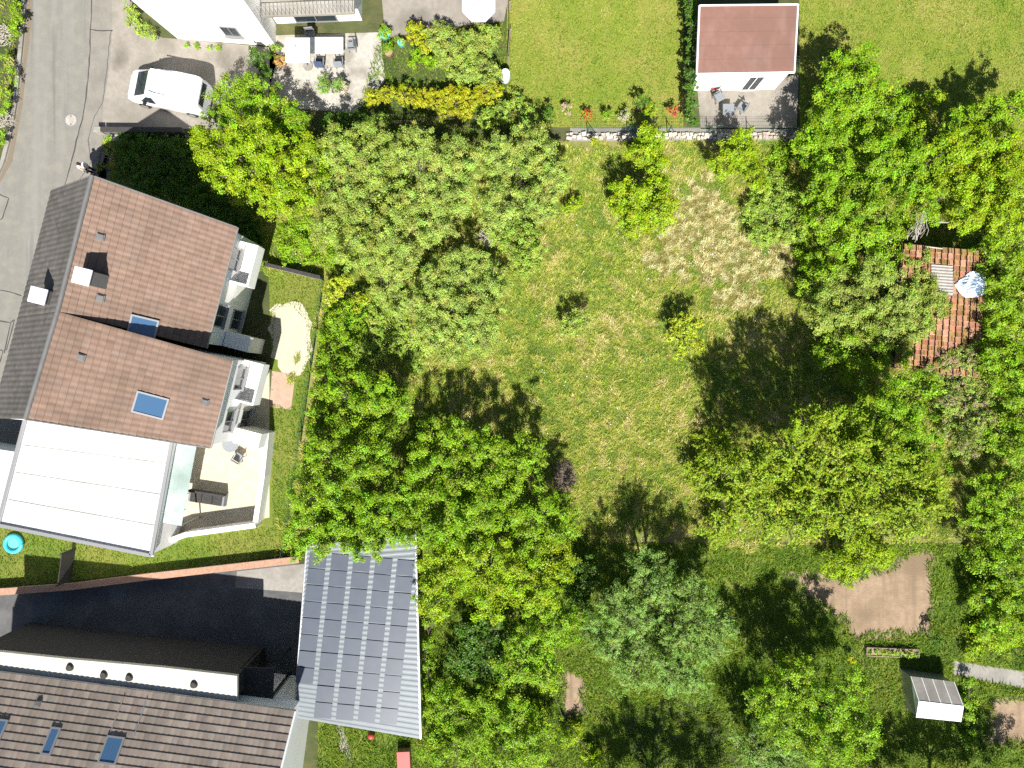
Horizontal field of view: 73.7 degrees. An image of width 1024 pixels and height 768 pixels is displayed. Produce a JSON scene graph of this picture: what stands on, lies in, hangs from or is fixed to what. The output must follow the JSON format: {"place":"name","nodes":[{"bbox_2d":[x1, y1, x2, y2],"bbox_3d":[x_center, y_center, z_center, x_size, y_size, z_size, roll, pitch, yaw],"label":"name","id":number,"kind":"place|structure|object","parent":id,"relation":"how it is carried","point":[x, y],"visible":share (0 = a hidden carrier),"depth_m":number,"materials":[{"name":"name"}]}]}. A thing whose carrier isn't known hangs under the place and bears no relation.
{"place":"outdoors","nodes":[
{"label":"outdoors","id":0,"kind":"place"},
{"bbox_2d":[0,0,18,149],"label":"verge","id":1,"kind":"structure","parent":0,"point":[8,48],"depth_m":42.20,"materials":[{"name":"green plant"}]},
{"bbox_2d":[0,0,90,381],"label":"road","id":2,"kind":"structure","parent":0,"point":[56,80],"depth_m":42.20,"materials":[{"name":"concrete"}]},
{"bbox_2d":[0,0,31,181],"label":"gutter","id":3,"kind":"object","parent":2,"relation":"on","point":[20,104],"visible":1,"depth_m":42.19,"materials":[{"name":"grey concrete"}]},
{"bbox_2d":[0,0,111,444],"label":"footway","id":4,"kind":"structure","parent":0,"point":[101,19],"depth_m":42.20,"materials":[{"name":"concrete"}]},
{"bbox_2d":[0,564,309,721],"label":"courtyard","id":5,"kind":"structure","parent":0,"point":[217,607],"depth_m":42.19,"materials":[{"name":"grey asphalt"}]},
{"bbox_2d":[239,646,290,697],"bbox_3d":[-14.621,17.068,40.620,2.030,3.240,1.784,0,90,0],"label":"porch canopy","id":6,"kind":"object","parent":5,"relation":"on","point":[259,681],"visible":0.88,"depth_m":39.00,"materials":[{"name":"grey metal"}]},
{"bbox_2d":[0,269,323,587],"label":"lawn","id":7,"kind":"structure","parent":0,"point":[267,524],"depth_m":42.20,"materials":[{"name":"green plant"}]},
{"bbox_2d":[268,301,312,375],"bbox_3d":[-13.686,-2.790,42.192,2.843,0.001,4.620,0,90,0],"label":"sand patch","id":8,"kind":"object","parent":7,"relation":"on","point":[290,336],"visible":0.97,"depth_m":42.19,"materials":[{"name":"beige sand"}]},
{"bbox_2d":[102,0,278,128],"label":"driveway","id":9,"kind":"structure","parent":0,"point":[131,51],"depth_m":42.19,"materials":[{"name":"grey concrete"}]},
{"bbox_2d":[128,66,212,117],"bbox_3d":[-20.853,-17.699,41.093,4.962,2.215,2.380,11,90,0],"label":"parked van","id":10,"kind":"object","parent":9,"relation":"on","point":[151,86],"visible":0.98,"depth_m":40.29,"materials":[{"name":"white metal"}]},
{"bbox_2d":[180,374,268,532],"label":"terrace","id":11,"kind":"structure","parent":0,"point":[215,468],"depth_m":42.19,"materials":[{"name":"beige tile"}]},
{"bbox_2d":[162,444,200,525],"bbox_3d":[-19.395,5.779,40.907,1.347,2.585,4.856,11,90,0],"label":"glass canopy","id":12,"kind":"object","parent":11,"relation":"on","point":[179,483],"visible":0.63,"depth_m":39.62,"materials":[{"name":"grey"}]},
{"bbox_2d":[170,432,274,542],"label":"terrace wall","id":13,"kind":"structure","parent":11,"relation":"on","point":[263,483],"depth_m":41.10,"materials":[{"name":"grey concrete"}]},
{"bbox_2d":[132,0,361,45],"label":"white house","id":14,"kind":"structure","parent":0,"point":[253,22],"depth_m":39.50,"materials":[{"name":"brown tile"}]},
{"bbox_2d":[235,564,303,592],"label":"courtyard paving","id":15,"kind":"structure","parent":0,"point":[287,578],"depth_m":42.19,"materials":[{"name":"concrete"}]},
{"bbox_2d":[269,32,384,112],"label":"terrace","id":16,"kind":"structure","parent":0,"point":[296,81],"depth_m":42.19,"materials":[{"name":"stone"}]},
{"bbox_2d":[382,0,507,36],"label":"terrace","id":17,"kind":"structure","parent":0,"point":[398,15],"depth_m":42.19,"materials":[{"name":"grey concrete"}]},
{"bbox_2d":[0,0,977,767],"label":"ground","id":18,"kind":"structure","parent":0,"point":[256,322],"depth_m":42.20,"materials":[{"name":"soil"}]},
{"bbox_2d":[0,420,180,556],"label":"flat roof extension","id":19,"kind":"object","parent":18,"relation":"on","point":[96,488],"visible":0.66,"depth_m":39.02,"materials":[{"name":"grey"}]},
{"bbox_2d":[0,311,274,448],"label":"semi detached house","id":20,"kind":"structure","parent":18,"relation":"on","point":[63,369],"depth_m":35.40,"materials":[{"name":"brown tile"}]},
{"bbox_2d":[18,175,264,353],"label":"semi detached house","id":21,"kind":"structure","parent":18,"relation":"on","point":[112,254],"depth_m":35.88,"materials":[{"name":"brown tile"}]},
{"bbox_2d":[0,556,301,594],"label":"courtyard wall","id":22,"kind":"structure","parent":18,"relation":"on","point":[142,577],"depth_m":41.62,"materials":[{"name":"concrete"}]},
{"bbox_2d":[0,623,308,767],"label":"row house","id":23,"kind":"structure","parent":18,"relation":"on","point":[72,697],"depth_m":36.90,"materials":[{"name":"brown tile"}]},
{"bbox_2d":[199,71,312,139],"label":"garden tree","id":24,"kind":"object","parent":18,"relation":"on","point":[253,99],"visible":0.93,"depth_m":39.52,"materials":[{"name":"green plant"}]},
{"bbox_2d":[191,20,512,142],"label":"garden grass","id":25,"kind":"structure","parent":18,"relation":"on","point":[436,85],"depth_m":42.15,"materials":[{"name":"green plant"}]},
{"bbox_2d":[294,534,424,738],"bbox_3d":[-8.895,14.495,40.564,7.430,3.292,11.824,0,90,0],"label":"solar carport","id":26,"kind":"object","parent":18,"relation":"on","point":[359,660],"visible":0.86,"depth_m":39.08,"materials":[{"name":"metal"}]},
{"bbox_2d":[361,79,504,121],"bbox_3d":[-4.725,-16.929,41.320,8.568,1.881,2.656,0,90,0],"label":"hedge","id":27,"kind":"object","parent":18,"relation":"on","point":[445,96],"visible":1,"depth_m":40.78,"materials":[{"name":"yellow plant"}]},
{"bbox_2d":[369,90,541,129],"bbox_3d":[-3.398,-16.546,41.437,10.395,1.650,2.455,0,90,0],"label":"shrubbery bush","id":28,"kind":"object","parent":18,"relation":"on","point":[496,116],"visible":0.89,"depth_m":41.09,"materials":[{"name":"green plant"}]},
{"bbox_2d":[421,19,505,90],"bbox_3d":[-2.897,-19.755,41.125,5.048,2.259,4.547,0,90,0],"label":"shrubbery bush","id":29,"kind":"object","parent":18,"relation":"on","point":[466,56],"visible":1,"depth_m":40.71,"materials":[{"name":"green plant"}]},
{"bbox_2d":[682,0,700,126],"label":"clipped hedge","id":30,"kind":"object","parent":18,"relation":"on","point":[688,72],"visible":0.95,"depth_m":40.70,"materials":[{"name":"green plant"}]},
{"bbox_2d":[690,3,798,90],"bbox_3d":[13.658,-20.003,40.894,5.996,2.652,4.152,0,90,0],"label":"garden hut","id":31,"kind":"object","parent":18,"relation":"on","point":[746,47],"visible":1,"depth_m":39.60,"materials":[{"name":"red tile"}]},
{"bbox_2d":[94,135,1023,558],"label":"meadow ground","id":32,"kind":"structure","parent":0,"point":[679,535],"depth_m":42.20,"materials":[{"name":"green plant"}]},
{"bbox_2d":[110,129,180,163],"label":"bed shrub","id":33,"kind":"object","parent":32,"relation":"on","point":[150,143],"visible":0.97,"depth_m":41.58,"materials":[{"name":"green plant"}]},
{"bbox_2d":[111,150,188,204],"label":"bed shrub","id":34,"kind":"object","parent":32,"relation":"on","point":[134,181],"visible":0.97,"depth_m":41.59,"materials":[{"name":"green plant"}]},
{"bbox_2d":[144,133,200,186],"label":"bed shrub","id":35,"kind":"object","parent":32,"relation":"on","point":[172,167],"visible":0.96,"depth_m":41.58,"materials":[{"name":"green plant"}]},
{"bbox_2d":[175,180,238,224],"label":"bed shrub","id":36,"kind":"object","parent":32,"relation":"on","point":[193,202],"visible":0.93,"depth_m":41.58,"materials":[{"name":"green plant"}]},
{"bbox_2d":[187,110,331,222],"bbox_3d":[-14.357,-12.314,39.756,8.163,4.996,6.460,0,90,0],"label":"lime tree","id":37,"kind":"object","parent":32,"relation":"on","point":[221,156],"visible":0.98,"depth_m":38.38,"materials":[{"name":"green plant"}]},
{"bbox_2d":[270,213,348,269],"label":"shrub","id":38,"kind":"object","parent":32,"relation":"on","point":[306,248],"visible":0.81,"depth_m":41.86,"materials":[{"name":"green plant"}]},
{"bbox_2d":[308,330,360,380],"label":"boundary shrub","id":39,"kind":"object","parent":32,"relation":"on","point":[323,356],"visible":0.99,"depth_m":40.31,"materials":[{"name":"green plant"}]},
{"bbox_2d":[315,293,366,344],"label":"boundary shrub","id":40,"kind":"object","parent":32,"relation":"on","point":[332,324],"visible":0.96,"depth_m":40.85,"materials":[{"name":"green plant"}]},
{"bbox_2d":[285,424,398,539],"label":"hornbeam tree","id":41,"kind":"object","parent":32,"relation":"on","point":[346,472],"visible":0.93,"depth_m":38.04,"materials":[{"name":"green plant"}]},
{"bbox_2d":[278,466,432,566],"bbox_3d":[-8.541,7.957,39.524,9.185,5.487,4.640,-19,90,0],"label":"hornbeam tree","id":42,"kind":"object","parent":32,"relation":"on","point":[363,518],"visible":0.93,"depth_m":38.06,"materials":[{"name":"green plant"}]},
{"bbox_2d":[301,117,417,274],"bbox_3d":[-8.888,-10.767,40.092,7.358,4.354,9.058,0,90,0],"label":"apple tree","id":43,"kind":"object","parent":32,"relation":"on","point":[363,175],"visible":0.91,"depth_m":39.03,"materials":[{"name":"green plant"}]},
{"bbox_2d":[311,364,416,455],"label":"hornbeam tree","id":44,"kind":"object","parent":32,"relation":"on","point":[375,410],"visible":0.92,"depth_m":39.07,"materials":[{"name":"green plant"}]},
{"bbox_2d":[349,310,391,374],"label":"boundary shrub","id":45,"kind":"object","parent":32,"relation":"on","point":[368,343],"visible":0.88,"depth_m":41.56,"materials":[{"name":"green plant"}]},
{"bbox_2d":[361,255,409,320],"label":"fruit sapling","id":46,"kind":"object","parent":32,"relation":"on","point":[398,310],"visible":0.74,"depth_m":41.11,"materials":[{"name":"green plant"}]},
{"bbox_2d":[362,277,426,374],"bbox_3d":[-7.402,-3.400,41.812,3.249,0.817,6.444,-16,90,0],"label":"nettle patch","id":47,"kind":"object","parent":32,"relation":"on","point":[397,339],"visible":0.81,"depth_m":41.85,"materials":[{"name":"green plant"}]},
{"bbox_2d":[373,120,484,287],"bbox_3d":[-5.572,-10.464,40.095,6.318,4.343,9.546,33,90,0],"label":"apple tree","id":48,"kind":"object","parent":32,"relation":"on","point":[431,204],"visible":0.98,"depth_m":38.98,"materials":[{"name":"green plant"}]},
{"bbox_2d":[395,480,510,561],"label":"hornbeam tree","id":49,"kind":"object","parent":32,"relation":"on","point":[466,515],"visible":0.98,"depth_m":38.00,"materials":[{"name":"green plant"}]},
{"bbox_2d":[398,242,513,364],"bbox_3d":[-3.216,-4.684,40.339,6.703,3.845,7.283,0,90,0],"label":"apple tree","id":50,"kind":"object","parent":32,"relation":"on","point":[464,331],"visible":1,"depth_m":39.44,"materials":[{"name":"green plant"}]},
{"bbox_2d":[403,413,508,506],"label":"hornbeam tree","id":51,"kind":"object","parent":32,"relation":"on","point":[456,449],"visible":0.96,"depth_m":38.58,"materials":[{"name":"green plant"}]},
{"bbox_2d":[473,428,549,518],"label":"hornbeam tree","id":52,"kind":"object","parent":32,"relation":"on","point":[513,486],"visible":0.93,"depth_m":38.75,"materials":[{"name":"green plant"}]},
{"bbox_2d":[482,214,549,279],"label":"tree","id":53,"kind":"object","parent":32,"relation":"on","point":[524,253],"visible":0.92,"depth_m":39.82,"materials":[{"name":"green plant"}]},
{"bbox_2d":[471,116,572,233],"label":"apple tree","id":54,"kind":"object","parent":32,"relation":"on","point":[528,159],"visible":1,"depth_m":39.06,"materials":[{"name":"green plant"}]},
{"bbox_2d":[498,492,583,562],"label":"hornbeam tree","id":55,"kind":"object","parent":32,"relation":"on","point":[552,513],"visible":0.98,"depth_m":38.49,"materials":[{"name":"green plant"}]},
{"bbox_2d":[606,168,681,245],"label":"young tree","id":56,"kind":"object","parent":32,"relation":"on","point":[640,196],"visible":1,"depth_m":39.75,"materials":[{"name":"green plant"}]},
{"bbox_2d":[622,121,671,174],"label":"young tree","id":57,"kind":"object","parent":32,"relation":"on","point":[645,144],"visible":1,"depth_m":40.09,"materials":[{"name":"green plant"}]},
{"bbox_2d":[662,310,706,360],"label":"yellow shrub","id":58,"kind":"object","parent":32,"relation":"on","point":[687,324],"visible":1,"depth_m":40.32,"materials":[{"name":"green plant"}]},
{"bbox_2d":[681,423,753,549],"bbox_3d":[12.268,6.088,40.880,4.670,2.775,7.584,0,90,0],"label":"elder bush","id":59,"kind":"object","parent":32,"relation":"on","point":[721,515],"visible":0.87,"depth_m":40.89,"materials":[{"name":"green plant"}]},
{"bbox_2d":[706,125,773,192],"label":"young tree","id":60,"kind":"object","parent":32,"relation":"on","point":[742,161],"visible":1,"depth_m":39.88,"materials":[{"name":"green plant"}]},
{"bbox_2d":[742,167,807,247],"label":"tree","id":61,"kind":"object","parent":32,"relation":"on","point":[775,207],"visible":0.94,"depth_m":41.20,"materials":[{"name":"green plant"}]},
{"bbox_2d":[761,135,828,278],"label":"tree","id":62,"kind":"object","parent":32,"relation":"on","point":[776,154],"visible":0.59,"depth_m":41.81,"materials":[{"name":"green plant"}]},
{"bbox_2d":[788,116,872,185],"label":"maple tree","id":63,"kind":"object","parent":32,"relation":"on","point":[822,157],"visible":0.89,"depth_m":38.78,"materials":[{"name":"green plant"}]},
{"bbox_2d":[727,399,960,552],"bbox_3d":[17.285,4.827,38.070,12.359,8.378,8.084,0,90,0],"label":"cherry tree","id":64,"kind":"object","parent":32,"relation":"on","point":[859,473],"visible":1,"depth_m":35.51,"materials":[{"name":"green plant"}]},
{"bbox_2d":[792,235,899,297],"bbox_3d":[19.525,-7.050,40.618,6.577,3.297,3.216,-14,90,0],"label":"laurel bush","id":65,"kind":"object","parent":32,"relation":"on","point":[823,267],"visible":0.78,"depth_m":40.25,"materials":[{"name":"green plant"}]},
{"bbox_2d":[798,159,912,266],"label":"maple tree","id":66,"kind":"object","parent":32,"relation":"on","point":[869,202],"visible":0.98,"depth_m":38.19,"materials":[{"name":"green plant"}]},
{"bbox_2d":[812,327,915,395],"bbox_3d":[20.314,-1.725,40.425,5.497,3.674,4.227,37,90,0],"label":"laurel bush","id":67,"kind":"object","parent":32,"relation":"on","point":[864,360],"visible":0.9,"depth_m":39.67,"materials":[{"name":"green plant"}]},
{"bbox_2d":[801,247,955,358],"bbox_3d":[21.176,-4.631,40.392,8.972,3.724,6.615,0,90,0],"label":"hazel bush","id":68,"kind":"object","parent":32,"relation":"on","point":[861,312],"visible":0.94,"depth_m":39.41,"materials":[{"name":"green plant"}]},
{"bbox_2d":[839,358,952,481],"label":"cherry tree","id":69,"kind":"object","parent":32,"relation":"on","point":[892,407],"visible":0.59,"depth_m":37.07,"materials":[{"name":"green plant"}]},
{"bbox_2d":[848,119,961,229],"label":"maple tree","id":70,"kind":"object","parent":32,"relation":"on","point":[913,159],"visible":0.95,"depth_m":37.98,"materials":[{"name":"green plant"}]},
{"bbox_2d":[877,244,985,377],"bbox_3d":[24.843,-4.231,40.762,5.052,2.916,7.760,0,90,0],"label":"tiled hut","id":71,"kind":"object","parent":32,"relation":"on","point":[961,324],"visible":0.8,"depth_m":39.73,"materials":[{"name":"brown tile"}]},
{"bbox_2d":[918,342,998,464],"bbox_3d":[27.032,0.950,40.695,4.903,3.138,6.694,-23,90,0],"label":"bramble","id":72,"kind":"object","parent":32,"relation":"on","point":[955,401],"visible":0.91,"depth_m":40.17,"materials":[{"name":"green plant"}]},
{"bbox_2d":[927,120,1023,242],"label":"maple tree","id":73,"kind":"object","parent":32,"relation":"on","point":[992,172],"visible":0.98,"depth_m":37.70,"materials":[{"name":"green plant"}]},
{"bbox_2d":[957,454,1023,560],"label":"alder tree","id":74,"kind":"object","parent":32,"relation":"on","point":[999,526],"visible":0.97,"depth_m":39.99,"materials":[{"name":"green plant"}]},
{"bbox_2d":[967,200,1023,327],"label":"maple tree","id":75,"kind":"object","parent":32,"relation":"on","point":[1005,281],"visible":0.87,"depth_m":38.48,"materials":[{"name":"green plant"}]},
{"bbox_2d":[974,301,1023,413],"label":"maple tree","id":76,"kind":"object","parent":32,"relation":"on","point":[1006,352],"visible":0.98,"depth_m":38.82,"materials":[{"name":"green plant"}]},
{"bbox_2d":[981,387,1023,470],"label":"alder tree","id":77,"kind":"object","parent":32,"relation":"on","point":[1011,429],"visible":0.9,"depth_m":39.87,"materials":[{"name":"green plant"}]},
{"bbox_2d":[506,0,684,127],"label":"lawn","id":78,"kind":"structure","parent":0,"point":[534,99],"depth_m":42.20,"materials":[{"name":"green plant"}]},
{"bbox_2d":[313,540,1023,767],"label":"garden lawn","id":79,"kind":"structure","parent":0,"point":[423,629],"depth_m":42.20,"materials":[{"name":"green plant"}]},
{"bbox_2d":[441,613,515,686],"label":"elder bush","id":80,"kind":"object","parent":79,"relation":"on","point":[466,635],"visible":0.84,"depth_m":40.80,"materials":[{"name":"green plant"}]},
{"bbox_2d":[414,674,556,767],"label":"tree","id":81,"kind":"object","parent":79,"relation":"on","point":[512,729],"visible":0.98,"depth_m":40.59,"materials":[{"name":"green plant"}]},
{"bbox_2d":[409,523,581,627],"bbox_3d":[-0.857,10.944,39.737,9.808,5.040,6.231,0,90,0],"label":"tree","id":82,"kind":"object","parent":79,"relation":"on","point":[495,567],"visible":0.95,"depth_m":38.53,"materials":[{"name":"green plant"}]},
{"bbox_2d":[488,581,589,701],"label":"ash tree","id":83,"kind":"object","parent":79,"relation":"on","point":[532,663],"visible":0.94,"depth_m":38.87,"materials":[{"name":"green plant"}]},
{"bbox_2d":[524,672,603,767],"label":"bush","id":84,"kind":"object","parent":79,"relation":"on","point":[588,753],"visible":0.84,"depth_m":41.46,"materials":[{"name":"green plant"}]},
{"bbox_2d":[558,552,604,625],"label":"elder bush","id":85,"kind":"object","parent":79,"relation":"on","point":[584,576],"visible":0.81,"depth_m":40.48,"materials":[{"name":"green plant"}]},
{"bbox_2d":[578,543,740,704],"bbox_3d":[8.361,14.090,39.259,8.542,5.992,8.397,37,90,0],"label":"pine tree","id":86,"kind":"object","parent":79,"relation":"on","point":[651,621],"visible":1,"depth_m":37.95,"materials":[{"name":"green plant"}]},
{"bbox_2d":[615,701,742,767],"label":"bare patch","id":87,"kind":"object","parent":79,"relation":"on","point":[658,745],"visible":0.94,"depth_m":42.19,"materials":[{"name":"green plant"}]},
{"bbox_2d":[726,717,809,767],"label":"oak tree","id":88,"kind":"object","parent":79,"relation":"on","point":[772,755],"visible":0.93,"depth_m":39.06,"materials":[{"name":"green plant"}]},
{"bbox_2d":[741,647,886,767],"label":"oak tree","id":89,"kind":"object","parent":79,"relation":"on","point":[802,695],"visible":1,"depth_m":37.48,"materials":[{"name":"green plant"}]},
{"bbox_2d":[781,549,935,641],"bbox_3d":[21.421,13.084,42.192,9.593,0.001,5.854,0,90,0],"label":"soil bed","id":90,"kind":"object","parent":79,"relation":"on","point":[899,598],"visible":0.91,"depth_m":42.19,"materials":[{"name":"brown soil"}]},
{"bbox_2d":[820,530,904,588],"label":"plum tree","id":91,"kind":"object","parent":79,"relation":"on","point":[853,564],"visible":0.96,"depth_m":40.34,"materials":[{"name":"green plant"}]},
{"bbox_2d":[900,668,963,721],"bbox_3d":[25.381,18.868,41.262,3.034,1.876,2.747,0,90,0],"label":"greenhouse","id":92,"kind":"object","parent":79,"relation":"on","point":[931,695],"visible":1,"depth_m":40.72,"materials":[{"name":"grey"}]},
{"bbox_2d":[958,535,1023,608],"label":"hornbeam tree","id":93,"kind":"object","parent":79,"relation":"on","point":[1000,567],"visible":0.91,"depth_m":39.87,"materials":[{"name":"green plant"}]},
{"bbox_2d":[962,611,1023,660],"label":"plum tree","id":94,"kind":"object","parent":79,"relation":"on","point":[977,649],"visible":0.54,"depth_m":41.49,"materials":[{"name":"green plant"}]},
{"bbox_2d":[967,578,1023,649],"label":"plum tree","id":95,"kind":"object","parent":79,"relation":"on","point":[1000,611],"visible":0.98,"depth_m":40.20,"materials":[{"name":"green plant"}]},
{"bbox_2d":[984,695,1023,747],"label":"soil bed","id":96,"kind":"object","parent":79,"relation":"on","point":[1010,724],"visible":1,"depth_m":42.19,"materials":[{"name":"brown soil"}]},
{"bbox_2d":[570,128,799,140],"bbox_3d":[10.708,-15.421,42.192,14.222,0.001,0.833,0,90,0],"label":"boundary strip","id":97,"kind":"object","parent":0,"point":[684,130],"visible":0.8,"depth_m":42.19,"materials":[{"name":"concrete"}]},
{"bbox_2d":[566,131,804,140],"bbox_3d":[10.686,-15.284,42.117,14.709,0.309,0.517,0,90,0],"label":"stone edging","id":98,"kind":"object","parent":97,"relation":"on","point":[721,135],"visible":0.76,"depth_m":42.03,"materials":[{"name":"grey stone"}]},
{"bbox_2d":[698,75,798,128],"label":"patio","id":99,"kind":"structure","parent":0,"point":[776,106],"depth_m":42.19,"materials":[{"name":"grey concrete"}]},
{"bbox_2d":[799,0,1023,141],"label":"lawn","id":100,"kind":"structure","parent":0,"point":[998,87],"depth_m":42.20,"materials":[{"name":"green plant"}]},
{"bbox_2d":[805,39,919,149],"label":"walnut tree","id":101,"kind":"object","parent":100,"relation":"on","point":[868,94],"visible":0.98,"depth_m":38.66,"materials":[{"name":"green plant"}]},
{"bbox_2d":[903,87,948,132],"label":"garden tree","id":102,"kind":"object","parent":100,"relation":"on","point":[925,111],"visible":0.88,"depth_m":40.85,"materials":[{"name":"green plant"}]},
{"bbox_2d":[939,87,1023,138],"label":"garden tree","id":103,"kind":"object","parent":100,"relation":"on","point":[997,108],"visible":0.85,"depth_m":38.85,"materials":[{"name":"green plant"}]},
{"bbox_2d":[953,661,1023,687],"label":"path","id":104,"kind":"structure","parent":0,"point":[1006,676],"depth_m":42.19,"materials":[{"name":"concrete"}]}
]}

